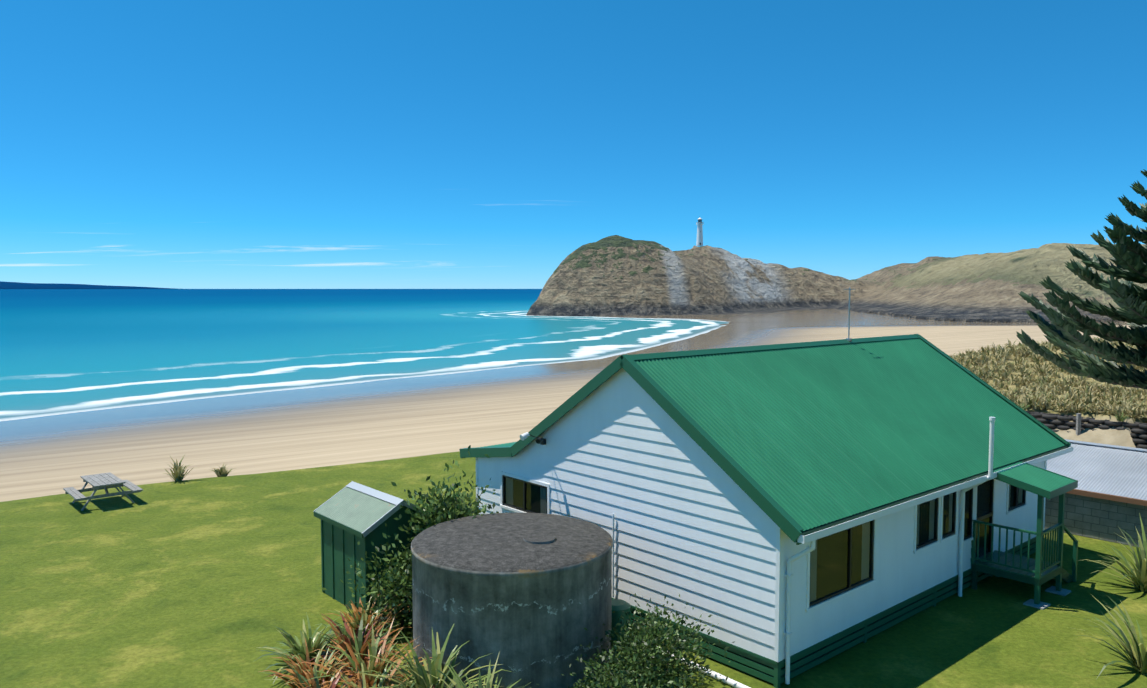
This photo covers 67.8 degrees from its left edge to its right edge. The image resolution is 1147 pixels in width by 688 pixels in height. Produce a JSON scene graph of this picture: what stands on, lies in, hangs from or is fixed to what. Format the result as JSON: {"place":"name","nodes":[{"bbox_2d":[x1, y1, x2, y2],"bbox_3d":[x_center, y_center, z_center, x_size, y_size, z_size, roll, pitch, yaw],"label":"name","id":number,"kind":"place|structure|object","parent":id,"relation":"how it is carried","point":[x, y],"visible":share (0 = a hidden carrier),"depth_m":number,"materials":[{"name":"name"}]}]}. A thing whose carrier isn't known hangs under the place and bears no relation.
{"place":"outdoors","nodes":[
{"label":"outdoors","id":0,"kind":"place"},
{"bbox_2d":[0,281,175,288],"bbox_3d":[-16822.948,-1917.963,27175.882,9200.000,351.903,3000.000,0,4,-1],"label":"distant coast hills","id":1,"kind":"structure","parent":0,"point":[11,285],"depth_m":27302.47,"materials":[{"name":"blue"}]},
{"bbox_2d":[0,289,728,420],"bbox_3d":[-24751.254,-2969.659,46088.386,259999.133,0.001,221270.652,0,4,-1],"label":"sea","id":2,"kind":"structure","parent":0,"point":[64,351],"depth_m":180.35,"materials":[{"name":"blue liquid"}]},
{"bbox_2d":[0,309,1146,687],"bbox_3d":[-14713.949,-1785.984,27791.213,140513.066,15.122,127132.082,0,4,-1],"label":"ground","id":3,"kind":"structure","parent":0,"point":[204,575],"depth_m":23.02,"materials":[{"name":"green plant"}]},
{"bbox_2d":[63,472,142,510],"bbox_3d":[-14.712,4.602,26.699,1.840,0.771,1.850,-3,5,-41],"label":"picnic table","id":4,"kind":"object","parent":3,"relation":"on","point":[105,481],"visible":1,"depth_m":26.47,"materials":[{"name":"grey wood"}]},
{"bbox_2d":[253,612,348,682],"bbox_3d":[-4.783,5.318,15.145,1.690,0.811,1.859,-1,4,-19],"label":"flax","id":5,"kind":"object","parent":3,"relation":"on","point":[313,641],"visible":0.62,"depth_m":15.23,"materials":[{"name":"green plant"}]},
{"bbox_2d":[259,639,355,687],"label":"flax","id":6,"kind":"object","parent":3,"relation":"on","point":[292,676],"visible":0.67,"depth_m":14.19,"materials":[{"name":"green plant"}]},
{"bbox_2d":[289,665,368,687],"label":"flax","id":7,"kind":"object","parent":3,"relation":"on","point":[314,682],"visible":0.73,"depth_m":13.60,"materials":[{"name":"green plant"}]},
{"bbox_2d":[304,611,409,672],"bbox_3d":[-3.906,5.280,15.192,2.108,0.880,2.250,0,4,-1],"label":"flax","id":8,"kind":"object","parent":3,"relation":"on","point":[363,646],"visible":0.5,"depth_m":15.31,"materials":[{"name":"plant"}]},
{"bbox_2d":[292,616,436,687],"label":"flax","id":9,"kind":"object","parent":3,"relation":"on","point":[370,664],"visible":0.52,"depth_m":14.34,"materials":[{"name":"plant"}]},
{"bbox_2d":[317,593,412,644],"bbox_3d":[-3.996,5.197,16.224,1.804,0.914,1.947,2,4,32],"label":"flax","id":10,"kind":"object","parent":3,"relation":"on","point":[355,617],"visible":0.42,"depth_m":16.28,"materials":[{"name":"brown plant"}]},
{"bbox_2d":[322,523,412,637],"bbox_3d":[-3.447,4.793,16.743,2.581,2.332,2.202,0,4,-1],"label":"bush","id":11,"kind":"object","parent":3,"relation":"on","point":[402,574],"visible":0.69,"depth_m":16.53,"materials":[{"name":"green plant"}]},
{"bbox_2d":[313,481,427,618],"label":"garden shed","id":12,"kind":"structure","parent":3,"relation":"on","point":[350,515],"depth_m":17.88,"materials":[{"name":"green metal"}]},
{"bbox_2d":[335,657,414,687],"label":"flax","id":13,"kind":"object","parent":3,"relation":"on","point":[361,683],"visible":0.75,"depth_m":13.61,"materials":[{"name":"green plant"}]},
{"bbox_2d":[356,624,514,687],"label":"flax","id":14,"kind":"object","parent":3,"relation":"on","point":[421,676],"visible":0.9,"depth_m":13.75,"materials":[{"name":"green plant"}]},
{"bbox_2d":[383,445,498,581],"bbox_3d":[-2.534,3.990,17.754,2.561,3.845,2.646,3,5,42],"label":"bush","id":15,"kind":"object","parent":3,"relation":"on","point":[441,510],"visible":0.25,"depth_m":17.42,"materials":[{"name":"green plant"}]},
{"bbox_2d":[432,654,530,687],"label":"flax","id":16,"kind":"object","parent":3,"relation":"on","point":[489,681],"visible":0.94,"depth_m":13.14,"materials":[{"name":"plant"}]},
{"bbox_2d":[411,513,612,687],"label":"water tank","id":17,"kind":"object","parent":3,"relation":"on","point":[527,597],"visible":0.96,"depth_m":14.29,"materials":[{"name":"concrete"}]},
{"bbox_2d":[539,617,692,687],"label":"bush","id":18,"kind":"object","parent":3,"relation":"on","point":[610,680],"visible":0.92,"depth_m":13.36,"materials":[{"name":"green plant"}]},
{"bbox_2d":[611,599,630,641],"bbox_3d":[0.827,5.301,16.424,0.540,0.680,0.540,0,4,-1],"label":"green drum","id":19,"kind":"object","parent":3,"relation":"on","point":[618,607],"visible":0.44,"depth_m":16.18,"materials":[{"name":"green plastic"}]},
{"bbox_2d":[157,336,1146,481],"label":"dune grass tufts","id":20,"kind":"object","parent":3,"relation":"on","point":[1038,397],"visible":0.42,"depth_m":42.96,"materials":[{"name":"plant"}]},
{"bbox_2d":[584,593,733,687],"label":"bush","id":21,"kind":"object","parent":3,"relation":"on","point":[653,634],"visible":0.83,"depth_m":14.03,"materials":[{"name":"green plant"}]},
{"bbox_2d":[476,368,1046,687],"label":"house","id":22,"kind":"structure","parent":3,"relation":"on","point":[698,529],"depth_m":16.29,"materials":[{"name":"white paint"}]},
{"bbox_2d":[520,287,994,687],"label":"pipes","id":23,"kind":"object","parent":22,"relation":"attached to","point":[714,674],"visible":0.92,"depth_m":17.12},
{"bbox_2d":[459,334,1072,544],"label":"house roof","id":24,"kind":"structure","parent":22,"relation":"attached to","point":[802,442],"depth_m":17.61,"materials":[{"name":"green metal"}]},
{"bbox_2d":[1016,403,1029,409],"bbox_3d":[20.646,2.870,39.404,1.129,0.466,0.909,0,4,-1],"label":"shrub","id":25,"kind":"object","parent":3,"relation":"on","point":[1022,406],"visible":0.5,"depth_m":39.51,"materials":[{"name":"green plant"}]},
{"bbox_2d":[970,461,1077,609],"bbox_3d":[10.211,4.074,19.122,2.455,2.916,1.650,-3,5,-41],"label":"porch","id":26,"kind":"object","parent":3,"relation":"on","point":[1038,571],"visible":0.88,"depth_m":18.56,"materials":[{"name":"green paint"}]},
{"bbox_2d":[1076,413,1080,435],"bbox_3d":[22.099,3.660,37.373,0.140,1.250,0.140,0,4,-1],"label":"post","id":27,"kind":"object","parent":3,"relation":"in","point":[1078,423],"visible":0.64,"depth_m":37.31,"materials":[{"name":"grey wood"}]},
{"bbox_2d":[1016,169,1146,388],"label":"norfolk pine tree","id":28,"kind":"object","parent":3,"relation":"on","point":[1128,254],"visible":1,"depth_m":28.79,"materials":[{"name":"green plant"}]},
{"bbox_2d":[1069,597,1146,677],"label":"flax","id":29,"kind":"object","parent":3,"relation":"on","point":[1138,659],"visible":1,"depth_m":15.12,"materials":[{"name":"green plant"}]},
{"bbox_2d":[1085,513,1146,591],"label":"flax","id":30,"kind":"object","parent":3,"relation":"on","point":[1138,576],"visible":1,"depth_m":19.13,"materials":[{"name":"green plant"}]},
{"bbox_2d":[1111,409,1130,421],"bbox_3d":[23.415,3.024,36.465,0.964,0.537,0.844,-2,4,-24],"label":"shrub","id":31,"kind":"object","parent":3,"relation":"on","point":[1118,418],"visible":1,"depth_m":36.41,"materials":[{"name":"green plant"}]},
{"bbox_2d":[0,0,1146,288],"label":"sky","id":32,"kind":"structure","parent":0,"point":[178,144],"materials":[{"name":"blue"}]},
{"bbox_2d":[526,235,1146,321],"bbox_3d":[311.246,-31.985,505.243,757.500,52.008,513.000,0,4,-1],"label":"headland terrain","id":33,"kind":"structure","parent":0,"point":[616,275],"depth_m":351.96,"materials":[{"name":"brown stone"}]},
{"bbox_2d":[696,218,703,245],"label":"lighthouse","id":34,"kind":"object","parent":33,"relation":"on","point":[699,241],"visible":1,"depth_m":493.86,"materials":[{"name":"white"}]},
{"bbox_2d":[1026,411,1146,448],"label":"tyre wall","id":35,"kind":"structure","parent":0,"point":[1139,430],"depth_m":37.23,"materials":[{"name":"rubber"}]},
{"bbox_2d":[1045,439,1146,546],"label":"neighbour garage","id":36,"kind":"structure","parent":0,"point":[1106,500],"depth_m":23.16,"materials":[{"name":"metal"}]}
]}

